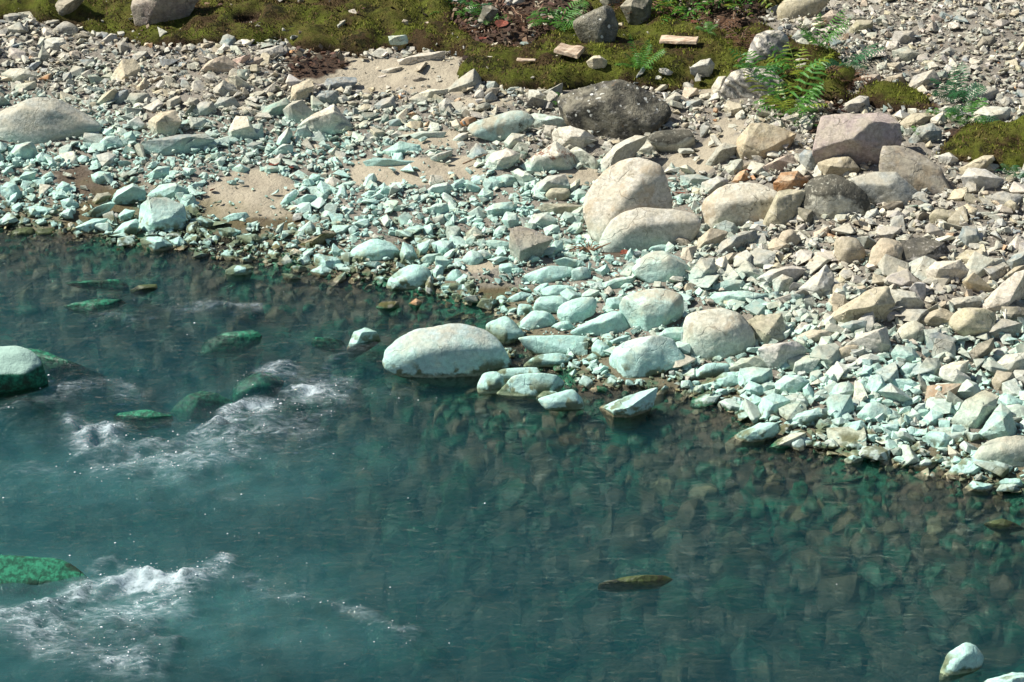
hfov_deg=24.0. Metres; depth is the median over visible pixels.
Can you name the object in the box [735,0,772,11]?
leafy tuft
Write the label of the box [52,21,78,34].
stone
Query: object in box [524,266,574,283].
boulder
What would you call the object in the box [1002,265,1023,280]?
stone
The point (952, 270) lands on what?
stone
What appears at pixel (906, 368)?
stone
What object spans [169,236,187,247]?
stone
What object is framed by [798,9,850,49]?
fern
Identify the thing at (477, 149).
stone
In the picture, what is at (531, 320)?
boulder
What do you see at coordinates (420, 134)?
stone
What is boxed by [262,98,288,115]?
stone
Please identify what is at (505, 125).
boulder
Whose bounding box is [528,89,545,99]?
stone
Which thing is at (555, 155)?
boulder
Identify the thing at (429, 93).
stone
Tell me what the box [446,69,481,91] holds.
stone
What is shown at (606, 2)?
stone
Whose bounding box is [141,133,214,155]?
boulder
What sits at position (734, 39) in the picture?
dead fern
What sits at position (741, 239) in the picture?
boulder
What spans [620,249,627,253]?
dead leaf
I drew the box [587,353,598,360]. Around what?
stone
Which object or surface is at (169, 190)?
stone
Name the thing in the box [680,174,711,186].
stone
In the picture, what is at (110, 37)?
stone
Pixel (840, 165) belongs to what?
stone
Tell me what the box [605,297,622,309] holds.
stone
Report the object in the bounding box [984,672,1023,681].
boulder
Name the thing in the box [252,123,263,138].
stone
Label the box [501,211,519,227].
stone
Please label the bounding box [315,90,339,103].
stone
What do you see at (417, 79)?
stone
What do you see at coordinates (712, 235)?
stone
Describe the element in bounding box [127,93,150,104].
stone
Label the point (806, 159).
stone
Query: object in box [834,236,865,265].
stone
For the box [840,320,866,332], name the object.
stone
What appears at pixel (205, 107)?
stone
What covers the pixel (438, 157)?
stone
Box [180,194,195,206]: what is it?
stone
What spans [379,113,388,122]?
stone
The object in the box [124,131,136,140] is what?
stone
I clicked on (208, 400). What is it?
submerged stone
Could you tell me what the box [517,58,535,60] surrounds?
driftwood plank
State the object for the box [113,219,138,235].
stone
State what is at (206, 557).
water spray
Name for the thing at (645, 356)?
boulder
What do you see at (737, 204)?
boulder
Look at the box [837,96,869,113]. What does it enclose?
stone
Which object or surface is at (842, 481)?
submerged stone
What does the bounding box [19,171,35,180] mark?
stone
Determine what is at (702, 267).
stone
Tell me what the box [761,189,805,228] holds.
boulder
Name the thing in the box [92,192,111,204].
stone
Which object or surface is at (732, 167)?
stone
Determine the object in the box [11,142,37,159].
stone
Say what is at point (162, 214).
boulder
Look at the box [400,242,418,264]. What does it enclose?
stone
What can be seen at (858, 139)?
boulder
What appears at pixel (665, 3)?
leafy tuft
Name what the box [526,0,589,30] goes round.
fern
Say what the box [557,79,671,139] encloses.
boulder
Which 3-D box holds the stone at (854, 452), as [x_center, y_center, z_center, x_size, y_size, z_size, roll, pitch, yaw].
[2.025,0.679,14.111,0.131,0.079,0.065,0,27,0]
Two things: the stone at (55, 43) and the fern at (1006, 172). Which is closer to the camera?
the fern at (1006, 172)
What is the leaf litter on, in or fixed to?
on the ground
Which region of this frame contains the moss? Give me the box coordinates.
[0,0,1023,171]
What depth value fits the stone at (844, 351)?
14.89 m
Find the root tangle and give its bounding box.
[568,240,610,252]
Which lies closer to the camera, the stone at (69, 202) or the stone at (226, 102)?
the stone at (69, 202)
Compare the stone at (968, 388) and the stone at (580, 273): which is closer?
the stone at (968, 388)
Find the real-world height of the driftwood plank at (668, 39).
0.070 m
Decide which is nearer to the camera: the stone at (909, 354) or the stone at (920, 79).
the stone at (909, 354)
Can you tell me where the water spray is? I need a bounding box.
[2,291,836,674]
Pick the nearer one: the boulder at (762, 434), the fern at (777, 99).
the boulder at (762, 434)
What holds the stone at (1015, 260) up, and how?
on the ground
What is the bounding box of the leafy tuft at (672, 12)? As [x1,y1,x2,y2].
[651,0,711,23]
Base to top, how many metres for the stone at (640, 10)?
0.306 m
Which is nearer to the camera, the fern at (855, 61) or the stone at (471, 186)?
the stone at (471, 186)
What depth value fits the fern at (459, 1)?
19.64 m
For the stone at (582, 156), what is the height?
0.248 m
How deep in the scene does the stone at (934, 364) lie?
14.70 m
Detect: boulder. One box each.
[0,97,101,143]
[0,346,47,400]
[131,0,198,25]
[138,197,185,232]
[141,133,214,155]
[198,55,242,74]
[296,104,352,134]
[350,239,399,261]
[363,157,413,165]
[382,323,509,387]
[386,264,432,291]
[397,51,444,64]
[467,110,534,140]
[497,367,540,381]
[497,373,563,399]
[517,310,555,330]
[518,335,592,354]
[521,141,577,172]
[523,353,571,367]
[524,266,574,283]
[530,113,566,127]
[536,203,583,213]
[538,389,583,411]
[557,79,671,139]
[571,311,628,335]
[573,5,618,42]
[583,157,671,242]
[597,207,700,251]
[599,135,647,170]
[599,387,657,433]
[609,335,684,377]
[619,288,683,330]
[632,251,689,283]
[647,129,695,151]
[682,308,755,359]
[701,183,776,227]
[710,291,768,303]
[715,230,757,253]
[720,68,784,99]
[725,422,780,453]
[729,356,767,371]
[736,123,795,159]
[745,30,788,62]
[756,266,806,284]
[758,341,806,369]
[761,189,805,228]
[776,0,828,19]
[800,174,870,219]
[812,112,901,165]
[831,286,894,323]
[849,172,917,206]
[879,145,949,194]
[901,237,950,262]
[919,308,953,326]
[944,458,982,475]
[949,308,995,337]
[950,390,998,428]
[974,435,1023,467]
[976,319,1022,338]
[978,403,1016,439]
[981,270,1023,313]
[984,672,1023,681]
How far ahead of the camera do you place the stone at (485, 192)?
17.22 m
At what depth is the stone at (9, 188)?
17.33 m
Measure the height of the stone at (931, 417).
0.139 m
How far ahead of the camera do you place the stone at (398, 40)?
19.11 m
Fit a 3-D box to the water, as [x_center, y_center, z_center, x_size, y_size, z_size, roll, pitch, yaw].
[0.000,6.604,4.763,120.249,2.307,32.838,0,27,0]
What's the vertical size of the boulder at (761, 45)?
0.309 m
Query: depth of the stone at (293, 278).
16.24 m
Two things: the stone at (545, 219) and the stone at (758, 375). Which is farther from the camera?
the stone at (545, 219)
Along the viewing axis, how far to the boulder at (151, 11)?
19.57 m
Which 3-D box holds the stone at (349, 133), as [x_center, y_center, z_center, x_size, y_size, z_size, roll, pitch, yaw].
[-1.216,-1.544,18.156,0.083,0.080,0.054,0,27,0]
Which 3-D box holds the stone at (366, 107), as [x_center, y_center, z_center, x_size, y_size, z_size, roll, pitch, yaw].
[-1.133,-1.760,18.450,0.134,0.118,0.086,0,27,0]
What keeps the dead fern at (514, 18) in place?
on the ground
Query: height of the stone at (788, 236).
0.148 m
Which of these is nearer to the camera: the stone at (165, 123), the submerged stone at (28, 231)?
the submerged stone at (28, 231)
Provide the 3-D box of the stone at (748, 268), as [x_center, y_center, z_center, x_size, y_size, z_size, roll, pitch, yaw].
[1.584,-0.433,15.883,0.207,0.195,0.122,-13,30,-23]
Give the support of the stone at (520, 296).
on the ground
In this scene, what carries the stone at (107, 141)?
on the ground
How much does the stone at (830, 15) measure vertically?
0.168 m
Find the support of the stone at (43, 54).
on the ground
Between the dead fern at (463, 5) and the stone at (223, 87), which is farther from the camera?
the dead fern at (463, 5)
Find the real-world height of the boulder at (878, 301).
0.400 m
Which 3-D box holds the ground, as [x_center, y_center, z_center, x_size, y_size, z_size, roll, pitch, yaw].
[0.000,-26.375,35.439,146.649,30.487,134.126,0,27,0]
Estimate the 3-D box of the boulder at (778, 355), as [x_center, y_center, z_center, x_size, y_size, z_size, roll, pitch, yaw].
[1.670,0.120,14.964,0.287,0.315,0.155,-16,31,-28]
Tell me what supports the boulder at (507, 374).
on the ground
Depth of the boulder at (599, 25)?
18.85 m
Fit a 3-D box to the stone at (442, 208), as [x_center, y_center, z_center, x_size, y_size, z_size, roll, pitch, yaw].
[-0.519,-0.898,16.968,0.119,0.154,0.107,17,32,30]
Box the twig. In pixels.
[462,151,487,163]
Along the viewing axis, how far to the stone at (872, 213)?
16.38 m
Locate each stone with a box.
[0,182,22,198]
[0,555,92,630]
[1,68,36,81]
[10,227,34,239]
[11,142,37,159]
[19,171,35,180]
[23,205,59,214]
[27,348,107,401]
[35,152,51,164]
[35,228,55,236]
[37,45,51,62]
[39,171,53,178]
[43,37,65,51]
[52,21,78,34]
[55,0,83,15]
[56,181,70,192]
[60,197,78,207]
[64,299,125,317]
[65,279,128,291]
[70,218,107,233]
[82,202,115,217]
[91,171,110,183]
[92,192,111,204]
[96,88,117,105]
[99,136,123,147]
[100,33,117,43]
[109,183,145,204]
[110,59,140,79]
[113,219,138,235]
[113,409,172,431]
[114,89,128,102]
[118,209,134,220]
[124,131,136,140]
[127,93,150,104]
[130,284,157,296]
[136,78,148,89]
[140,236,172,255]
[147,183,187,198]
[148,110,181,135]
[148,166,169,178]
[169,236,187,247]
[170,391,237,425]
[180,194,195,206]
[181,137,207,153]
[190,216,213,228]
[192,101,215,114]
[200,330,261,357]
[212,80,238,95]
[214,96,239,108]
[217,227,240,238]
[221,212,249,220]
[225,264,253,282]
[228,75,253,89]
[228,116,257,139]
[232,164,249,172]
[232,372,283,408]
[233,54,250,63]
[239,256,252,264]
[245,57,262,65]
[251,234,263,243]
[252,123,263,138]
[257,45,283,57]
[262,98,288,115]
[263,165,278,172]
[272,144,292,154]
[276,127,292,144]
[280,189,297,204]
[282,273,301,284]
[283,100,313,122]
[290,79,313,100]
[290,194,316,204]
[300,230,336,246]
[309,173,320,181]
[310,264,335,276]
[311,337,347,354]
[314,253,343,268]
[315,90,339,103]
[324,77,356,88]
[345,131,352,137]
[347,328,380,360]
[358,104,372,111]
[374,96,395,108]
[376,301,399,315]
[377,186,390,194]
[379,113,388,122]
[381,67,401,72]
[382,141,421,155]
[388,35,407,44]
[389,118,402,125]
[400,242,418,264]
[407,112,418,117]
[409,94,427,103]
[409,298,421,312]
[410,131,445,138]
[413,77,426,81]
[417,239,430,255]
[418,89,447,97]
[422,510,499,531]
[424,182,452,193]
[429,203,448,215]
[431,150,452,161]
[431,240,455,253]
[432,265,442,277]
[438,98,452,111]
[441,283,461,290]
[444,269,461,280]
[445,312,464,321]
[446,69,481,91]
[451,179,464,191]
[453,132,468,140]
[462,250,483,264]
[463,181,480,191]
[467,143,486,159]
[475,313,487,319]
[477,371,504,394]
[478,188,493,197]
[479,5,498,25]
[485,148,520,169]
[485,202,513,216]
[486,240,508,249]
[486,316,523,345]
[496,174,518,186]
[496,295,506,300]
[499,263,519,273]
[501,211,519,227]
[504,87,518,91]
[504,133,525,148]
[507,292,533,301]
[509,226,552,261]
[510,168,538,186]
[517,304,531,314]
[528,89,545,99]
[528,212,556,227]
[531,174,569,194]
[533,296,569,312]
[534,283,548,294]
[535,391,556,402]
[540,285,579,295]
[543,83,562,95]
[543,125,556,137]
[545,188,569,200]
[547,240,562,255]
[552,126,594,148]
[553,257,585,267]
[553,321,575,330]
[557,297,596,323]
[560,212,573,223]
[569,147,598,168]
[569,189,586,198]
[571,267,590,280]
[586,55,606,68]
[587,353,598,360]
[591,339,609,357]
[595,264,610,274]
[598,575,672,592]
[600,0,619,5]
[602,276,635,288]
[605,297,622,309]
[609,335,629,346]
[620,0,651,24]
[639,141,657,154]
[649,245,665,250]
[659,327,682,341]
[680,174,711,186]
[686,258,718,280]
[690,58,714,76]
[695,363,730,378]
[697,228,727,248]
[700,176,728,193]
[705,142,736,165]
[711,279,744,290]
[712,76,726,92]
[713,389,727,395]
[715,372,737,386]
[723,159,743,174]
[724,100,745,115]
[725,252,740,263]
[732,170,749,182]
[736,260,763,277]
[736,507,751,512]
[738,366,772,386]
[739,394,761,411]
[743,380,764,395]
[747,313,785,343]
[747,531,773,549]
[758,393,789,420]
[763,154,797,172]
[767,432,806,454]
[772,274,793,291]
[772,547,796,564]
[773,171,808,191]
[774,375,809,393]
[778,229,799,245]
[784,407,824,425]
[787,355,809,369]
[790,290,804,304]
[792,30,810,39]
[794,207,813,223]
[795,308,808,317]
[797,329,833,341]
[798,265,833,297]
[799,149,815,169]
[803,383,813,399]
[817,156,859,176]
[821,10,840,23]
[821,476,864,485]
[825,394,854,418]
[826,302,832,311]
[829,381,853,395]
[831,283,853,293]
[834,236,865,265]
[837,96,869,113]
[839,345,858,358]
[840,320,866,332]
[843,420,866,431]
[844,455,862,468]
[845,327,890,352]
[846,450,859,456]
[849,20,872,33]
[856,353,879,366]
[857,402,892,421]
[861,74,880,83]
[863,398,882,403]
[864,208,880,218]
[866,375,884,394]
[868,238,902,270]
[881,424,898,434]
[886,73,905,82]
[890,289,924,308]
[891,31,915,43]
[891,344,919,362]
[892,46,920,60]
[892,379,921,389]
[894,321,925,342]
[900,113,933,127]
[900,362,916,374]
[906,426,917,435]
[909,69,940,88]
[909,123,941,142]
[914,458,936,470]
[919,358,940,374]
[922,409,942,426]
[922,431,954,448]
[924,327,941,343]
[926,260,968,281]
[929,209,954,222]
[935,383,950,390]
[936,360,968,376]
[938,152,958,164]
[939,47,957,55]
[939,642,983,681]
[945,296,984,310]
[946,187,968,200]
[955,155,994,173]
[955,204,977,217]
[956,250,988,263]
[956,379,980,397]
[958,226,979,247]
[961,168,1003,188]
[963,481,993,495]
[965,83,976,91]
[968,86,998,101]
[968,338,993,363]
[973,106,1010,121]
[973,475,988,480]
[977,36,995,48]
[979,656,1023,681]
[984,191,1023,204]
[984,519,1023,534]
[989,257,1001,265]
[990,370,1015,389]
[995,478,1022,486]
[997,352,1023,371]
[1000,394,1022,405]
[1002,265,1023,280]
[1006,251,1023,268]
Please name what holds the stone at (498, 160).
on the ground
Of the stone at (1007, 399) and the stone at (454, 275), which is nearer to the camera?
the stone at (1007, 399)
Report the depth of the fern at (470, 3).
19.61 m
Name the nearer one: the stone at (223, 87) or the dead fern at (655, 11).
the stone at (223, 87)
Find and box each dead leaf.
[495,20,507,26]
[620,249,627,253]
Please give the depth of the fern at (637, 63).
18.44 m
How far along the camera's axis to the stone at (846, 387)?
14.55 m
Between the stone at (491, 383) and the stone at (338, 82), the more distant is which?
the stone at (338, 82)
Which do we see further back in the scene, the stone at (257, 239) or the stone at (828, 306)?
the stone at (257, 239)
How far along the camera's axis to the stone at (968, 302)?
15.37 m
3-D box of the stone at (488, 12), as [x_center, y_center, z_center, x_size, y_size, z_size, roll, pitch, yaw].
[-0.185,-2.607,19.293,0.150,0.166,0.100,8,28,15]
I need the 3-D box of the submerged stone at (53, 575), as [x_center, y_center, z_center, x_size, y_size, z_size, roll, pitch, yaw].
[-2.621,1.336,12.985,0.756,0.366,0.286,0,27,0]
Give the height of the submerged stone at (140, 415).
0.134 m
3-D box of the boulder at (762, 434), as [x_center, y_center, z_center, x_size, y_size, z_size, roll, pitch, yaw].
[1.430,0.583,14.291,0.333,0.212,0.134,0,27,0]
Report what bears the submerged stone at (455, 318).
on the ground
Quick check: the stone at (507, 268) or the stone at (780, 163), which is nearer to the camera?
the stone at (507, 268)
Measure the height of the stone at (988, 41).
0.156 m
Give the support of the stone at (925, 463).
on the ground
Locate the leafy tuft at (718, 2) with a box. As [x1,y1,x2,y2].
[690,0,742,7]
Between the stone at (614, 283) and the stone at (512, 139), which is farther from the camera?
the stone at (512, 139)
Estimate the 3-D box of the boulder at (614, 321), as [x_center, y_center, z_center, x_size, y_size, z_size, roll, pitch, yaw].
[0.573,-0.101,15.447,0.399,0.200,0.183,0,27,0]
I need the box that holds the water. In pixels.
[0,221,1023,681]
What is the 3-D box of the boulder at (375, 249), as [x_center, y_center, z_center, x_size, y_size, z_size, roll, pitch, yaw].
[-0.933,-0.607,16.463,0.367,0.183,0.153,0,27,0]
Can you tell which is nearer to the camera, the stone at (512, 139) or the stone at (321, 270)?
the stone at (321, 270)
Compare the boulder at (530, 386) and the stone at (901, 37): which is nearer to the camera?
the boulder at (530, 386)
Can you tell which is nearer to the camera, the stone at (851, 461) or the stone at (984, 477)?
the stone at (984, 477)
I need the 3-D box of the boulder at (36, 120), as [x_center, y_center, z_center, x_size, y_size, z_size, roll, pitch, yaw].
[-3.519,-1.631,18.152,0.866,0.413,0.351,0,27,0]
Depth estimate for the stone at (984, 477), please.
13.83 m
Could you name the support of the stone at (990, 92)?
on the ground
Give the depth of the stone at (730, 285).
15.76 m
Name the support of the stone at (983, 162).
on the ground
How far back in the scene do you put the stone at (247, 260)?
16.49 m
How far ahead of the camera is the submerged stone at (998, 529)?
13.41 m
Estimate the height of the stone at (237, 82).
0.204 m
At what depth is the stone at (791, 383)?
14.63 m
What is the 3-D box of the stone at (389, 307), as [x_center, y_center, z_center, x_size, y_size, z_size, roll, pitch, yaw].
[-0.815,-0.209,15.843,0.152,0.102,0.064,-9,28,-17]
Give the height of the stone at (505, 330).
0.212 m
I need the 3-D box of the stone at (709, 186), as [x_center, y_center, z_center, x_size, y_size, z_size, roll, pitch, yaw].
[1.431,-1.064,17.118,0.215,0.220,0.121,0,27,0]
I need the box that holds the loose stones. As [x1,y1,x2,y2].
[0,0,1023,492]
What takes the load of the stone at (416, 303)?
on the ground
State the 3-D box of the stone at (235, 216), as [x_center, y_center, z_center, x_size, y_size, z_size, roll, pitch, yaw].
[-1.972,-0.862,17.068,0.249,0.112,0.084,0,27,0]
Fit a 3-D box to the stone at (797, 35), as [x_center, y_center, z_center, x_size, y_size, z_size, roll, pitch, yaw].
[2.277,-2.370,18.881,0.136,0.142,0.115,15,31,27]
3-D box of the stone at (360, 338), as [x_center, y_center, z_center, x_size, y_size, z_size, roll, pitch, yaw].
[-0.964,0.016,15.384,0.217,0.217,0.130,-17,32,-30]
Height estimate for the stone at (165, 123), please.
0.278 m
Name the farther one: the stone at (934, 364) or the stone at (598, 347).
the stone at (598, 347)
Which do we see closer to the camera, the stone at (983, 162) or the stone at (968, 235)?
the stone at (968, 235)
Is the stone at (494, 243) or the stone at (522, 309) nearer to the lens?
the stone at (522, 309)
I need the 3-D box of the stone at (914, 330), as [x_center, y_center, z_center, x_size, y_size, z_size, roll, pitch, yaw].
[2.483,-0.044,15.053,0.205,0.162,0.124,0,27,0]
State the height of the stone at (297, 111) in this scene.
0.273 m
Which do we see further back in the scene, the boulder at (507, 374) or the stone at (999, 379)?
the boulder at (507, 374)
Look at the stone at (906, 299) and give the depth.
15.31 m
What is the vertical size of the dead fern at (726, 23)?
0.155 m
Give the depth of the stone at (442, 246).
16.49 m
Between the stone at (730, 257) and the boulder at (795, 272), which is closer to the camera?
the boulder at (795, 272)
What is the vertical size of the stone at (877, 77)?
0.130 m
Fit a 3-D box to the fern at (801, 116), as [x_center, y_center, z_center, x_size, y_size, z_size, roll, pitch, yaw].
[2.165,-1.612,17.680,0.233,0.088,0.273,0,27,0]
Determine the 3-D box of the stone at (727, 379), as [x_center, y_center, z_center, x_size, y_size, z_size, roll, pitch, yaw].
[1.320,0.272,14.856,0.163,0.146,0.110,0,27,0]
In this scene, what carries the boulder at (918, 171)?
on the ground
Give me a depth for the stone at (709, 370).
14.91 m
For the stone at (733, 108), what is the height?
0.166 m
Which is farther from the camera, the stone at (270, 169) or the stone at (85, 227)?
the stone at (270, 169)
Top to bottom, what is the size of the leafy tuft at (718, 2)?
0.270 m
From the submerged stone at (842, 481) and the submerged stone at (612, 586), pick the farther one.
the submerged stone at (842, 481)
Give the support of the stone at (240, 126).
on the ground
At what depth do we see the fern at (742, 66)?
18.16 m
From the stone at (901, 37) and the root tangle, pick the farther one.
the stone at (901, 37)
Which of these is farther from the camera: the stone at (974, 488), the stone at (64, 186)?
the stone at (64, 186)
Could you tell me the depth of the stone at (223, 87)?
18.52 m
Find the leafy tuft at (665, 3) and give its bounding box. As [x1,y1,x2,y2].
[651,0,690,20]
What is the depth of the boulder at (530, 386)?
14.76 m
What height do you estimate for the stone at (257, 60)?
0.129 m
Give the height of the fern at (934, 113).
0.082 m
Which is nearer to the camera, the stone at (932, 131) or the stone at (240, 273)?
the stone at (240, 273)
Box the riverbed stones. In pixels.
[0,228,1023,681]
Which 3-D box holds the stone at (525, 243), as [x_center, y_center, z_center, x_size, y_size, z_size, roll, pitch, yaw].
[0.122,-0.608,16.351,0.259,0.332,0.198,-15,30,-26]
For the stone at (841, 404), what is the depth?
14.38 m
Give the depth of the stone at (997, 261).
15.67 m
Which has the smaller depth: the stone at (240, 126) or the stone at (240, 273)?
the stone at (240, 273)
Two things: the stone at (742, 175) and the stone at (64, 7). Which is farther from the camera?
the stone at (64, 7)
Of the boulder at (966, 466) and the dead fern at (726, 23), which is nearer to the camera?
the boulder at (966, 466)
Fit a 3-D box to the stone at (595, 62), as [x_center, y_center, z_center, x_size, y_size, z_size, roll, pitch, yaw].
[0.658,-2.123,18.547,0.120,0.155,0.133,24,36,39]
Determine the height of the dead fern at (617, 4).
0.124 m
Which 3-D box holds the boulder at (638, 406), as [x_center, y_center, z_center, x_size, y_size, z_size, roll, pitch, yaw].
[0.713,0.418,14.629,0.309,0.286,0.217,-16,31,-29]
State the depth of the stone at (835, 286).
15.59 m
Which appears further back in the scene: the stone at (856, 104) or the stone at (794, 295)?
the stone at (856, 104)
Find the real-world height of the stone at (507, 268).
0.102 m
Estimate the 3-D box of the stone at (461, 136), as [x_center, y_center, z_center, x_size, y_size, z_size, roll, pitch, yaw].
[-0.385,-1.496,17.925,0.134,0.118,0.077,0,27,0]
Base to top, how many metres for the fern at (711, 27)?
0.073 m
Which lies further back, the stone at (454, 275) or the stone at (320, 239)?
the stone at (320, 239)
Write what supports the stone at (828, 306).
on the ground
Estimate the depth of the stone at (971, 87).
17.93 m
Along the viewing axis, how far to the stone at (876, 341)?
14.90 m
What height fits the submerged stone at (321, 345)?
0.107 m
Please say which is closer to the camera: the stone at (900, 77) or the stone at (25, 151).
the stone at (25, 151)
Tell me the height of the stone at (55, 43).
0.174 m
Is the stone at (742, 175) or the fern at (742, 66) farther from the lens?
the fern at (742, 66)
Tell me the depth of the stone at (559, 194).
17.05 m
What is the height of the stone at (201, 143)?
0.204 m
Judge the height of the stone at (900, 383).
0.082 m
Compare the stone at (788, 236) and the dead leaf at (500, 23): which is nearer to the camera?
the stone at (788, 236)
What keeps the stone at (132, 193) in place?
on the ground
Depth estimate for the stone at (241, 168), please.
17.64 m
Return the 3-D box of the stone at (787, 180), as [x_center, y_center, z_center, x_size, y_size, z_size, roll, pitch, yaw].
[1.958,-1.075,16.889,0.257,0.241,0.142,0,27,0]
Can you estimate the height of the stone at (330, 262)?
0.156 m
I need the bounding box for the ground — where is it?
[0,0,1023,681]
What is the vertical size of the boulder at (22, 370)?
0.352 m
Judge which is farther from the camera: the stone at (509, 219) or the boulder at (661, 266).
the stone at (509, 219)
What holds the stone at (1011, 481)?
on the ground
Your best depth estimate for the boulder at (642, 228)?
16.35 m
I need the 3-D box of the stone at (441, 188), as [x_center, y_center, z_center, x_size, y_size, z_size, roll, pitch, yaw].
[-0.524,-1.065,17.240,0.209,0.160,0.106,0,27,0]
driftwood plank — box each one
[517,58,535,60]
[554,43,583,58]
[659,35,698,43]
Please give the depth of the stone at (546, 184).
17.11 m
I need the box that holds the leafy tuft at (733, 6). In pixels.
[703,0,754,17]
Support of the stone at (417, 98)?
on the ground
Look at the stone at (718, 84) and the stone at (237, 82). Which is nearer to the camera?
the stone at (718, 84)
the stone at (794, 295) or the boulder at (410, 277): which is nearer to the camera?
the stone at (794, 295)
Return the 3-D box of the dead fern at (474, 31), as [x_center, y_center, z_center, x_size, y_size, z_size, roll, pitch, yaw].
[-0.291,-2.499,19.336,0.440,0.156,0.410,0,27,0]
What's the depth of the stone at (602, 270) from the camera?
16.03 m
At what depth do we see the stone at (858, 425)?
14.24 m
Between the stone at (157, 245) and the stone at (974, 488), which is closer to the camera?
the stone at (974, 488)
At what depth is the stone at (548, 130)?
17.82 m
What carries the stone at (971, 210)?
on the ground
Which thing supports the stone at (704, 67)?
on the moss
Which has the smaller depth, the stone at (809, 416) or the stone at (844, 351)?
the stone at (809, 416)
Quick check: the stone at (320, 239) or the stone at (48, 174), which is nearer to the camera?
the stone at (320, 239)
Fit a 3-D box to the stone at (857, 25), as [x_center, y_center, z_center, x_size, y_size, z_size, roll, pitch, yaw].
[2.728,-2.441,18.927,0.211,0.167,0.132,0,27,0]
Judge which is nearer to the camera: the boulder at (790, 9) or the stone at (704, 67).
the stone at (704, 67)
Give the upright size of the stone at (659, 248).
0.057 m
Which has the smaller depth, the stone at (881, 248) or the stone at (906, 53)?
the stone at (881, 248)
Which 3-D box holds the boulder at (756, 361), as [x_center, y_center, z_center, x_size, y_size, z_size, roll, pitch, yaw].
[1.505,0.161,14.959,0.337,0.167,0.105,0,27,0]
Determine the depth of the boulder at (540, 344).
15.23 m
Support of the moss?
on the ground
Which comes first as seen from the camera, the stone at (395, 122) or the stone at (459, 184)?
the stone at (459, 184)
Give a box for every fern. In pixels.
[430,0,479,18]
[446,0,474,5]
[452,0,508,16]
[456,12,501,34]
[462,3,511,24]
[498,9,546,28]
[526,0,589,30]
[609,0,625,10]
[615,33,664,69]
[620,0,673,20]
[662,2,713,24]
[667,0,707,20]
[691,9,741,34]
[696,22,717,35]
[722,25,755,48]
[729,48,789,81]
[743,62,828,114]
[767,42,833,77]
[793,113,816,126]
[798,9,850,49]
[822,43,885,69]
[825,65,875,92]
[925,108,956,120]
[930,62,986,103]
[945,98,999,124]
[995,163,1023,179]
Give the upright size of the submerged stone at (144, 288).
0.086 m
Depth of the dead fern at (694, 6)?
19.42 m
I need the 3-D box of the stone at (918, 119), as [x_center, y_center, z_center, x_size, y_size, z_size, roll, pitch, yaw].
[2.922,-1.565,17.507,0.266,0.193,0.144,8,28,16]
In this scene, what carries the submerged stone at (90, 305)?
in the water
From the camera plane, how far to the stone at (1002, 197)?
16.34 m
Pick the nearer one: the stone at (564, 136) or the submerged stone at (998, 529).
the submerged stone at (998, 529)
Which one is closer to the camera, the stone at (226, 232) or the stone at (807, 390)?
the stone at (807, 390)
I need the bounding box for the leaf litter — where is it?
[91,0,918,112]
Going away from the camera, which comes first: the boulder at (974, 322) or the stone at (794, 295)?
the boulder at (974, 322)
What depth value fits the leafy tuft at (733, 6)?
19.36 m
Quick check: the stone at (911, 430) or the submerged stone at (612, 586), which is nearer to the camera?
the submerged stone at (612, 586)
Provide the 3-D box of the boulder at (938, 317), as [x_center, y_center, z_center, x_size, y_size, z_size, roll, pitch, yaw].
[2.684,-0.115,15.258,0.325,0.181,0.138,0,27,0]
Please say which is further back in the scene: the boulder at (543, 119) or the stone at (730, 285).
the boulder at (543, 119)
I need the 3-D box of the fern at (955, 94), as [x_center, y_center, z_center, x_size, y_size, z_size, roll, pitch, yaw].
[3.292,-1.867,17.752,0.436,0.242,0.488,0,27,0]
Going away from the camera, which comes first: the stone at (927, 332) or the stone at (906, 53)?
the stone at (927, 332)
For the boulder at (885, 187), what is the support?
on the ground
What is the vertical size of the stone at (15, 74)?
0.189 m
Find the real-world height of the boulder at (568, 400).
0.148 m
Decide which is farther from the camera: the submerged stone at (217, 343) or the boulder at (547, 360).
the submerged stone at (217, 343)
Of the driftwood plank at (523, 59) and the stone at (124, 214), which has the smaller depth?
the stone at (124, 214)
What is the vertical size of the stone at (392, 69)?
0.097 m
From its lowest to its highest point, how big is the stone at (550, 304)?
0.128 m
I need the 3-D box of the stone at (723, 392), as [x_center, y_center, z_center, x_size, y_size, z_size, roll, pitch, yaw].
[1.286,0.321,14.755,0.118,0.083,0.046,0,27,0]
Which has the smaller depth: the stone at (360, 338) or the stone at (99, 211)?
the stone at (360, 338)
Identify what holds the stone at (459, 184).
on the ground
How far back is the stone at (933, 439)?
14.12 m
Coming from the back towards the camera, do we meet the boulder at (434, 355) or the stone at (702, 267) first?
the stone at (702, 267)
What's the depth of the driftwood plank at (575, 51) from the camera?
18.63 m
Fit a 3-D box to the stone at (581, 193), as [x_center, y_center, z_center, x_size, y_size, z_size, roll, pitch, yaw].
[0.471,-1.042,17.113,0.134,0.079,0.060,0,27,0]

